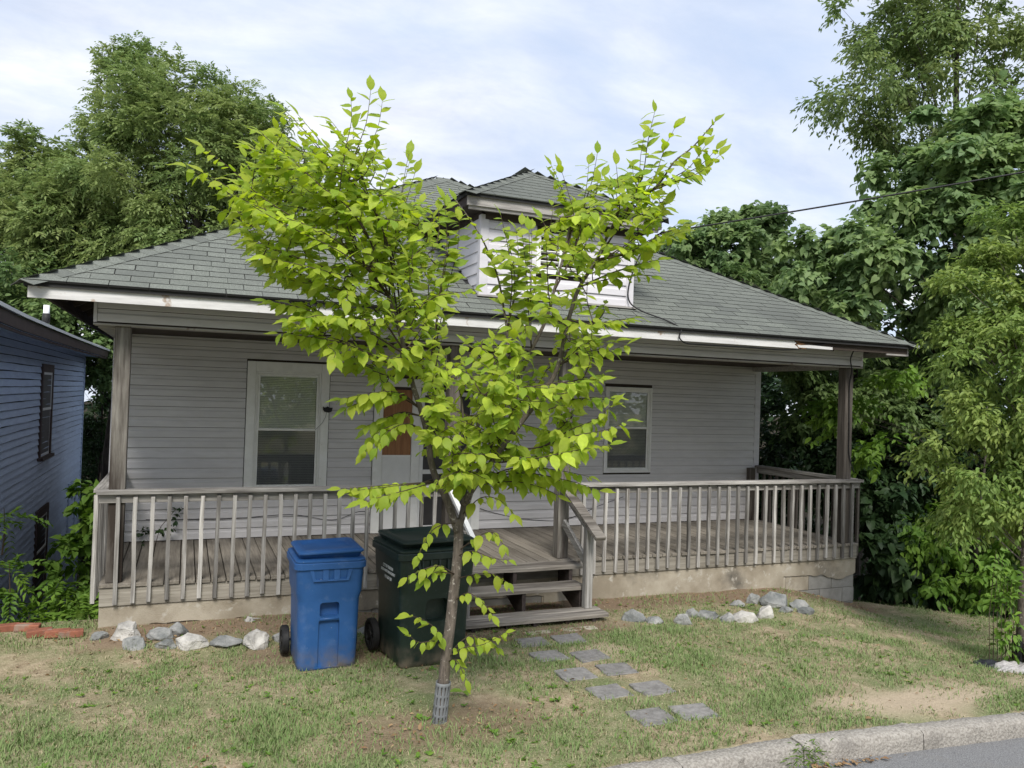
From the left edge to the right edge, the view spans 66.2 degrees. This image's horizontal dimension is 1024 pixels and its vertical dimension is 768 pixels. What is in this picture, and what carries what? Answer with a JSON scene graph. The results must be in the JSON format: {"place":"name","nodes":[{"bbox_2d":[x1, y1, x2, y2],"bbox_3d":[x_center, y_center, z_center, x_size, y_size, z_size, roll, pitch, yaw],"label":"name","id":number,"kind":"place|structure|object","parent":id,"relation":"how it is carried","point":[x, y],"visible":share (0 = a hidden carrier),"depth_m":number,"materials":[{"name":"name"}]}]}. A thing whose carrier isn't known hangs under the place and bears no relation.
{"place":"outdoors","nodes":[
{"label":"outdoors","id":0,"kind":"place"},
{"bbox_2d":[0,402,1023,767],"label":"ground","id":1,"kind":"structure","parent":0,"point":[486,698],"depth_m":6.38,"materials":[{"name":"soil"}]},
{"bbox_2d":[0,134,14,273],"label":"hackberry tree","id":2,"kind":"object","parent":1,"relation":"on","point":[1,143],"depth_m":28.83,"materials":[{"name":"green plant"}]},
{"bbox_2d":[0,554,50,623],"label":"sumac sprout","id":3,"kind":"object","parent":1,"relation":"on","point":[6,600],"visible":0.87,"depth_m":9.01,"materials":[{"name":"green plant"}]},
{"bbox_2d":[0,505,53,571],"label":"sumac sprout","id":4,"kind":"object","parent":1,"relation":"on","point":[23,515],"visible":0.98,"depth_m":9.39,"materials":[{"name":"green plant"}]},
{"bbox_2d":[0,622,83,638],"bbox_3d":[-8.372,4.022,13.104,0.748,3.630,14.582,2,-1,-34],"label":"brick edging","id":5,"kind":"object","parent":1,"relation":"on","point":[31,629],"visible":0.81,"depth_m":7.25,"materials":[{"name":"red brick"}]},
{"bbox_2d":[11,600,74,622],"bbox_3d":[-5.373,2.897,8.862,0.861,0.858,0.894,2,-1,-36],"label":"sumac sprout","id":6,"kind":"object","parent":1,"relation":"on","point":[42,613],"visible":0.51,"depth_m":8.87,"materials":[{"name":"green plant"}]},
{"bbox_2d":[0,301,109,622],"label":"neighbour house","id":7,"kind":"structure","parent":1,"relation":"on","point":[42,379],"depth_m":15.18,"materials":[{"name":"blue wood"}]},
{"bbox_2d":[32,502,48,606],"bbox_3d":[-9.618,3.440,16.095,0.105,1.834,1.520,2,-1,-22],"label":"window","id":8,"kind":"structure","parent":7,"relation":"in","point":[41,543],"depth_m":16.04,"materials":[{"name":"black glass"}]},
{"bbox_2d":[37,364,54,461],"bbox_3d":[-9.515,0.562,16.113,0.105,1.926,1.463,2,-1,-22],"label":"window","id":9,"kind":"structure","parent":7,"relation":"in","point":[47,375],"depth_m":16.07,"materials":[{"name":"black glass"}]},
{"bbox_2d":[18,570,94,622],"bbox_3d":[-5.405,2.563,9.454,0.859,0.772,0.996,2,-1,1],"label":"sumac sprout","id":10,"kind":"object","parent":1,"relation":"on","point":[59,591],"visible":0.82,"depth_m":9.27,"materials":[{"name":"green plant"}]},
{"bbox_2d":[40,473,100,620],"bbox_3d":[-5.682,3.028,10.481,1.099,3.651,1.506,2,-1,-22],"label":"mulberry sapling","id":11,"kind":"object","parent":1,"relation":"on","point":[67,546],"visible":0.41,"depth_m":10.41,"materials":[{"name":"green plant"}]},
{"bbox_2d":[50,593,98,619],"bbox_3d":[-4.939,2.859,8.992,0.910,0.888,0.858,2,-1,7],"label":"sumac sprout","id":12,"kind":"object","parent":1,"relation":"on","point":[84,601],"visible":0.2,"depth_m":9.06,"materials":[{"name":"green plant"}]},
{"bbox_2d":[0,118,181,330],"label":"ash tree","id":13,"kind":"object","parent":1,"relation":"on","point":[21,233],"visible":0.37,"depth_m":23.51,"materials":[{"name":"green plant"}]},
{"bbox_2d":[77,328,112,583],"bbox_3d":[-13.052,2.137,24.864,3.192,8.763,4.380,3,-1,-52],"label":"understory shrub","id":14,"kind":"object","parent":1,"relation":"on","point":[93,439],"visible":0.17,"depth_m":24.99,"materials":[{"name":"green plant"}]},
{"bbox_2d":[89,631,108,640],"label":"rock","id":15,"kind":"object","parent":1,"relation":"on","point":[98,635],"visible":0.99,"depth_m":7.23,"materials":[{"name":"stone"}]},
{"bbox_2d":[0,217,209,480],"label":"mulberry tree","id":16,"kind":"object","parent":1,"relation":"on","point":[61,319],"visible":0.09,"depth_m":22.51,"materials":[{"name":"green plant"}]},
{"bbox_2d":[110,620,140,640],"bbox_3d":[-3.627,2.307,7.306,0.325,0.198,0.144,2,-1,0],"label":"rock","id":17,"kind":"object","parent":1,"relation":"on","point":[125,629],"visible":0.79,"depth_m":7.25,"materials":[{"name":"white stone"}]},
{"bbox_2d":[122,636,145,650],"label":"rock","id":18,"kind":"object","parent":1,"relation":"on","point":[130,642],"visible":0.84,"depth_m":7.08,"materials":[{"name":"stone"}]},
{"bbox_2d":[145,627,172,640],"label":"rock","id":19,"kind":"object","parent":1,"relation":"on","point":[160,633],"visible":0.92,"depth_m":7.34,"materials":[{"name":"stone"}]},
{"bbox_2d":[154,638,175,648],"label":"rock","id":20,"kind":"object","parent":1,"relation":"on","point":[170,643],"visible":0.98,"depth_m":7.13,"materials":[{"name":"stone"}]},
{"bbox_2d":[169,622,188,636],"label":"rock","id":21,"kind":"object","parent":1,"relation":"on","point":[178,628],"visible":0.69,"depth_m":7.43,"materials":[{"name":"stone"}]},
{"bbox_2d":[27,30,334,266],"bbox_3d":[-10.077,-4.320,24.707,9.082,13.438,6.622,2,-1,-22],"label":"ash tree","id":22,"kind":"object","parent":1,"relation":"on","point":[152,97],"visible":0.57,"depth_m":23.31,"materials":[{"name":"green plant"}]},
{"bbox_2d":[176,632,208,650],"bbox_3d":[-2.941,2.368,7.238,0.294,0.157,0.215,2,-1,0],"label":"rock","id":23,"kind":"object","parent":1,"relation":"on","point":[187,641],"visible":1,"depth_m":7.18,"materials":[{"name":"white stone"}]},
{"bbox_2d":[210,635,247,647],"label":"rock","id":24,"kind":"object","parent":1,"relation":"on","point":[224,641],"visible":1,"depth_m":7.26,"materials":[{"name":"stone"}]},
{"bbox_2d":[245,616,259,621],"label":"rock","id":25,"kind":"object","parent":1,"relation":"on","point":[249,619],"visible":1,"depth_m":7.87,"materials":[{"name":"white stone"}]},
{"bbox_2d":[243,629,268,650],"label":"rock","id":26,"kind":"object","parent":1,"relation":"on","point":[257,639],"visible":0.94,"depth_m":7.27,"materials":[{"name":"white stone"}]},
{"bbox_2d":[272,633,278,642],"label":"rock","id":27,"kind":"object","parent":1,"relation":"on","point":[275,637],"visible":0.32,"depth_m":7.46,"materials":[{"name":"stone"}]},
{"bbox_2d":[279,537,365,670],"bbox_3d":[-1.697,1.947,7.077,0.671,1.040,0.733,2,-1,-22],"label":"recycling cart","id":28,"kind":"object","parent":1,"relation":"on","point":[325,577],"visible":1,"depth_m":6.80,"materials":[{"name":"blue plastic"}]},
{"bbox_2d":[357,626,363,633],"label":"rock","id":29,"kind":"object","parent":1,"relation":"on","point":[361,629],"visible":0.13,"depth_m":7.82,"materials":[{"name":"stone"}]},
{"bbox_2d":[364,526,477,668],"bbox_3d":[-0.843,1.926,7.273,0.794,1.121,0.864,2,-1,-28],"label":"trash cart","id":30,"kind":"object","parent":1,"relation":"on","point":[397,550],"visible":0.85,"depth_m":6.96,"materials":[{"name":"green plastic"}]},
{"bbox_2d":[166,75,730,723],"bbox_3d":[-0.436,0.194,5.525,3.579,4.490,2.053,2,-1,-7],"label":"young elm tree","id":31,"kind":"object","parent":1,"relation":"on","point":[350,199],"visible":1,"depth_m":5.25,"materials":[{"name":"green plant"}]},
{"bbox_2d":[432,680,450,724],"bbox_3d":[-0.502,2.264,5.579,0.127,0.312,0.108,2,-1,16],"label":"trunk guard","id":32,"kind":"object","parent":31,"relation":"attached to","point":[445,696],"visible":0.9,"depth_m":5.54,"materials":[{"name":"grey plastic"}]},
{"bbox_2d":[450,688,470,695],"bbox_3d":[-0.405,2.401,6.144,0.183,0.024,0.072,1,-1,22],"label":"fallen sprig","id":33,"kind":"object","parent":1,"relation":"on","point":[466,692],"visible":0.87,"depth_m":6.16,"materials":[{"name":"green plant"}]},
{"bbox_2d":[10,167,919,632],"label":"house","id":34,"kind":"structure","parent":1,"relation":"on","point":[234,441],"depth_m":9.90,"materials":[{"name":"grey wood"}]},
{"bbox_2d":[136,507,183,547],"bbox_3d":[-4.270,1.738,9.550,0.609,0.466,0.354,2,-1,-22],"label":"porch weed","id":35,"kind":"object","parent":34,"relation":"on","point":[158,531],"visible":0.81,"depth_m":9.55,"materials":[{"name":"green plant"}]},
{"bbox_2d":[243,361,329,486],"bbox_3d":[-2.928,0.544,10.253,1.042,1.645,0.051,2,-1,-22],"label":"window","id":36,"kind":"structure","parent":34,"relation":"in","point":[256,370],"depth_m":10.26,"materials":[{"name":"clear glass"}]},
{"bbox_2d":[315,406,332,429],"bbox_3d":[-2.487,0.454,10.392,0.221,0.320,0.030,2,-1,-20],"label":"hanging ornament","id":37,"kind":"object","parent":34,"relation":"attached to","point":[327,409],"visible":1,"depth_m":10.40,"materials":[{"name":"black metal"}]},
{"bbox_2d":[603,386,652,472],"bbox_3d":[1.798,0.713,12.209,0.835,1.322,0.051,2,-1,-22],"label":"window","id":38,"kind":"structure","parent":34,"relation":"in","point":[614,464],"depth_m":12.24,"materials":[{"name":"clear glass"}]},
{"bbox_2d":[661,171,1023,232],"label":"power line","id":39,"kind":"object","parent":34,"relation":"on","point":[857,200],"visible":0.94,"depth_m":9.11,"materials":[{"name":"black"}]},
{"bbox_2d":[0,589,1020,767],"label":"lawn weeds","id":40,"kind":"object","parent":1,"relation":"on","point":[245,764],"visible":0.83,"depth_m":6.04,"materials":[{"name":"green plant"}]},
{"bbox_2d":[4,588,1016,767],"bbox_3d":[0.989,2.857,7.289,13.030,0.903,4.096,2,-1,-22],"label":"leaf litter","id":41,"kind":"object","parent":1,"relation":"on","point":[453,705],"visible":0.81,"depth_m":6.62,"materials":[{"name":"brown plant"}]},
{"bbox_2d":[514,636,551,647],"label":"stepping stone","id":42,"kind":"object","parent":1,"relation":"on","point":[528,641],"visible":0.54,"depth_m":7.73,"materials":[{"name":"grey stone"}]},
{"bbox_2d":[529,650,569,661],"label":"stepping stone","id":43,"kind":"object","parent":1,"relation":"on","point":[548,654],"visible":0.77,"depth_m":7.24,"materials":[{"name":"grey stone"}]},
{"bbox_2d":[79,262,1023,596],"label":"woods","id":44,"kind":"object","parent":1,"relation":"on","point":[771,384],"visible":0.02,"depth_m":29.96,"materials":[{"name":"green plant"}]},
{"bbox_2d":[524,626,597,634],"bbox_3d":[0.513,2.590,8.185,0.820,0.054,0.110,2,-1,-22],"label":"sill stone","id":45,"kind":"object","parent":1,"relation":"on","point":[566,629],"visible":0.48,"depth_m":8.20,"materials":[{"name":"stone"}]},
{"bbox_2d":[550,633,586,644],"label":"stepping stone","id":46,"kind":"object","parent":1,"relation":"on","point":[572,637],"visible":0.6,"depth_m":7.84,"materials":[{"name":"grey stone"}]},
{"bbox_2d":[554,667,597,681],"bbox_3d":[0.541,2.505,6.731,0.322,0.055,0.282,3,-1,-23],"label":"stepping stone","id":47,"kind":"object","parent":1,"relation":"on","point":[580,673],"visible":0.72,"depth_m":6.72,"materials":[{"name":"grey stone"}]},
{"bbox_2d":[569,649,610,662],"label":"stepping stone","id":48,"kind":"object","parent":1,"relation":"on","point":[591,655],"visible":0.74,"depth_m":7.25,"materials":[{"name":"grey stone"}]},
{"bbox_2d":[585,683,633,699],"bbox_3d":[0.771,2.469,6.258,0.322,0.054,0.288,2,-2,-23],"label":"stepping stone","id":49,"kind":"object","parent":1,"relation":"on","point":[615,690],"visible":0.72,"depth_m":6.25,"materials":[{"name":"grey stone"}]},
{"bbox_2d":[595,662,638,675],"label":"stepping stone","id":50,"kind":"object","parent":1,"relation":"on","point":[613,669],"visible":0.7,"depth_m":6.86,"materials":[{"name":"grey stone"}]},
{"bbox_2d":[621,609,645,621],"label":"rock","id":51,"kind":"object","parent":1,"relation":"on","point":[631,615],"visible":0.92,"depth_m":8.65,"materials":[{"name":"stone"}]},
{"bbox_2d":[625,707,677,726],"bbox_3d":[1.025,2.452,5.750,0.315,0.054,0.282,3,-1,-23],"label":"stepping stone","id":52,"kind":"object","parent":1,"relation":"on","point":[655,715],"visible":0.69,"depth_m":5.75,"materials":[{"name":"grey stone"}]},
{"bbox_2d":[629,680,675,696],"bbox_3d":[1.139,2.491,6.386,0.320,0.054,0.285,3,-1,-24],"label":"stepping stone","id":53,"kind":"object","parent":1,"relation":"on","point":[655,687],"visible":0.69,"depth_m":6.37,"materials":[{"name":"grey stone"}]},
{"bbox_2d":[645,616,663,623],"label":"rock","id":54,"kind":"object","parent":1,"relation":"on","point":[654,619],"visible":0.86,"depth_m":8.62,"materials":[{"name":"stone"}]},
{"bbox_2d":[674,614,691,624],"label":"rock","id":55,"kind":"object","parent":1,"relation":"on","point":[682,619],"visible":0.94,"depth_m":8.62,"materials":[{"name":"stone"}]},
{"bbox_2d":[685,608,698,617],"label":"rock","id":56,"kind":"object","parent":1,"relation":"on","point":[691,612],"visible":0.71,"depth_m":8.95,"materials":[{"name":"stone"}]},
{"bbox_2d":[668,703,720,720],"bbox_3d":[1.355,2.459,5.846,0.319,0.055,0.282,3,-1,-18],"label":"stepping stone","id":57,"kind":"object","parent":1,"relation":"on","point":[688,710],"visible":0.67,"depth_m":5.85,"materials":[{"name":"grey stone"}]},
{"bbox_2d":[698,610,722,619],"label":"rock","id":58,"kind":"object","parent":1,"relation":"on","point":[711,615],"visible":0.92,"depth_m":8.95,"materials":[{"name":"stone"}]},
{"bbox_2d":[719,612,733,622],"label":"rock","id":59,"kind":"object","parent":1,"relation":"on","point":[729,616],"visible":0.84,"depth_m":8.87,"materials":[{"name":"stone"}]},
{"bbox_2d":[657,200,811,289],"bbox_3d":[5.429,0.508,19.295,4.094,10.204,3.928,2,-1,-22],"label":"vine covered tree","id":60,"kind":"object","parent":1,"relation":"on","point":[708,247],"visible":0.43,"depth_m":18.73,"materials":[{"name":"green plant"}]},
{"bbox_2d":[730,600,744,606],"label":"rock","id":61,"kind":"object","parent":1,"relation":"on","point":[737,602],"visible":0.89,"depth_m":9.52,"materials":[{"name":"stone"}]},
{"bbox_2d":[733,610,757,622],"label":"rock","id":62,"kind":"object","parent":1,"relation":"on","point":[741,616],"visible":0.81,"depth_m":8.86,"materials":[{"name":"white stone"}]},
{"bbox_2d":[746,593,759,603],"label":"rock","id":63,"kind":"object","parent":1,"relation":"on","point":[752,598],"visible":0.88,"depth_m":9.70,"materials":[{"name":"stone"}]},
{"bbox_2d":[756,605,773,618],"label":"rock","id":64,"kind":"object","parent":1,"relation":"on","point":[765,611],"visible":0.71,"depth_m":9.09,"materials":[{"name":"white stone"}]},
{"bbox_2d":[759,591,786,607],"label":"rock","id":65,"kind":"object","parent":1,"relation":"on","point":[772,599],"visible":0.86,"depth_m":9.61,"materials":[{"name":"stone"}]},
{"bbox_2d":[778,606,792,612],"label":"rock","id":66,"kind":"object","parent":1,"relation":"on","point":[786,609],"visible":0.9,"depth_m":9.37,"materials":[{"name":"stone"}]},
{"bbox_2d":[789,599,809,608],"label":"rock","id":67,"kind":"object","parent":1,"relation":"on","point":[797,603],"visible":0.67,"depth_m":9.61,"materials":[{"name":"stone"}]},
{"bbox_2d":[797,607,814,614],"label":"rock","id":68,"kind":"object","parent":1,"relation":"on","point":[806,610],"visible":0.98,"depth_m":9.37,"materials":[{"name":"stone"}]},
{"bbox_2d":[606,712,1023,767],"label":"kerb","id":69,"kind":"structure","parent":1,"relation":"on","point":[875,741],"depth_m":5.49,"materials":[{"name":"concrete"}]},
{"bbox_2d":[780,738,838,767],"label":"gutter weed","id":70,"kind":"object","parent":69,"relation":"on","point":[812,756],"visible":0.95,"depth_m":5.26,"materials":[{"name":"green plant"}]},
{"bbox_2d":[714,256,1016,600],"bbox_3d":[6.130,1.330,14.510,6.677,8.061,4.618,1,-1,30],"label":"understory tree","id":71,"kind":"object","parent":1,"relation":"on","point":[807,386],"visible":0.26,"depth_m":13.35,"materials":[{"name":"green plant"}]},
{"bbox_2d":[758,377,1019,611],"bbox_3d":[6.444,2.554,13.995,6.152,5.517,4.111,1,-1,31],"label":"understory shrub","id":72,"kind":"object","parent":1,"relation":"on","point":[781,455],"visible":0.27,"depth_m":13.38,"materials":[{"name":"green plant"}]},
{"bbox_2d":[763,70,1023,613],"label":"mulberry tree","id":73,"kind":"object","parent":1,"relation":"on","point":[867,257],"visible":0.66,"depth_m":12.75,"materials":[{"name":"green plant"}]},
{"bbox_2d":[790,0,1023,607],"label":"hackberry tree","id":74,"kind":"object","parent":1,"relation":"on","point":[945,28],"visible":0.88,"depth_m":15.79,"materials":[{"name":"green plant"}]},
{"bbox_2d":[795,365,1020,620],"bbox_3d":[6.145,1.995,11.824,3.709,4.588,2.149,2,-1,14],"label":"boxelder sapling","id":75,"kind":"object","parent":1,"relation":"on","point":[975,580],"visible":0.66,"depth_m":11.57,"materials":[{"name":"green plant"}]},
{"bbox_2d":[853,483,1017,619],"bbox_3d":[6.538,2.996,12.265,3.051,2.907,1.677,2,-1,0],"label":"broadleaf shrub","id":76,"kind":"object","parent":1,"relation":"on","point":[882,579],"visible":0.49,"depth_m":12.01,"materials":[{"name":"green plant"}]},
{"bbox_2d":[890,199,1023,664],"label":"young olive green tree","id":77,"kind":"object","parent":1,"relation":"on","point":[961,515],"visible":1,"depth_m":8.18,"materials":[{"name":"green plant"}]},
{"bbox_2d":[1012,634,1022,661],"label":"trunk guard","id":78,"kind":"object","parent":77,"relation":"attached to","point":[1019,657],"visible":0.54,"depth_m":7.76,"materials":[{"name":"black plastic"}]},
{"bbox_2d":[973,658,1023,673],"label":"torn ground sheet","id":79,"kind":"object","parent":1,"relation":"on","point":[1004,665],"visible":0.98,"depth_m":7.66,"materials":[{"name":"grey plastic"}]},
{"bbox_2d":[0,0,1023,415],"label":"sky","id":80,"kind":"structure","parent":0,"point":[481,90],"materials":[{"name":"white"}]},
{"bbox_2d":[794,737,1023,767],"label":"street","id":81,"kind":"structure","parent":0,"point":[1008,753],"depth_m":5.59,"materials":[{"name":"grey asphalt"}]},
{"bbox_2d":[811,754,905,767],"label":"gutter litter","id":82,"kind":"object","parent":81,"relation":"on","point":[837,764],"visible":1,"depth_m":5.32,"materials":[{"name":"brown plant"}]}
]}

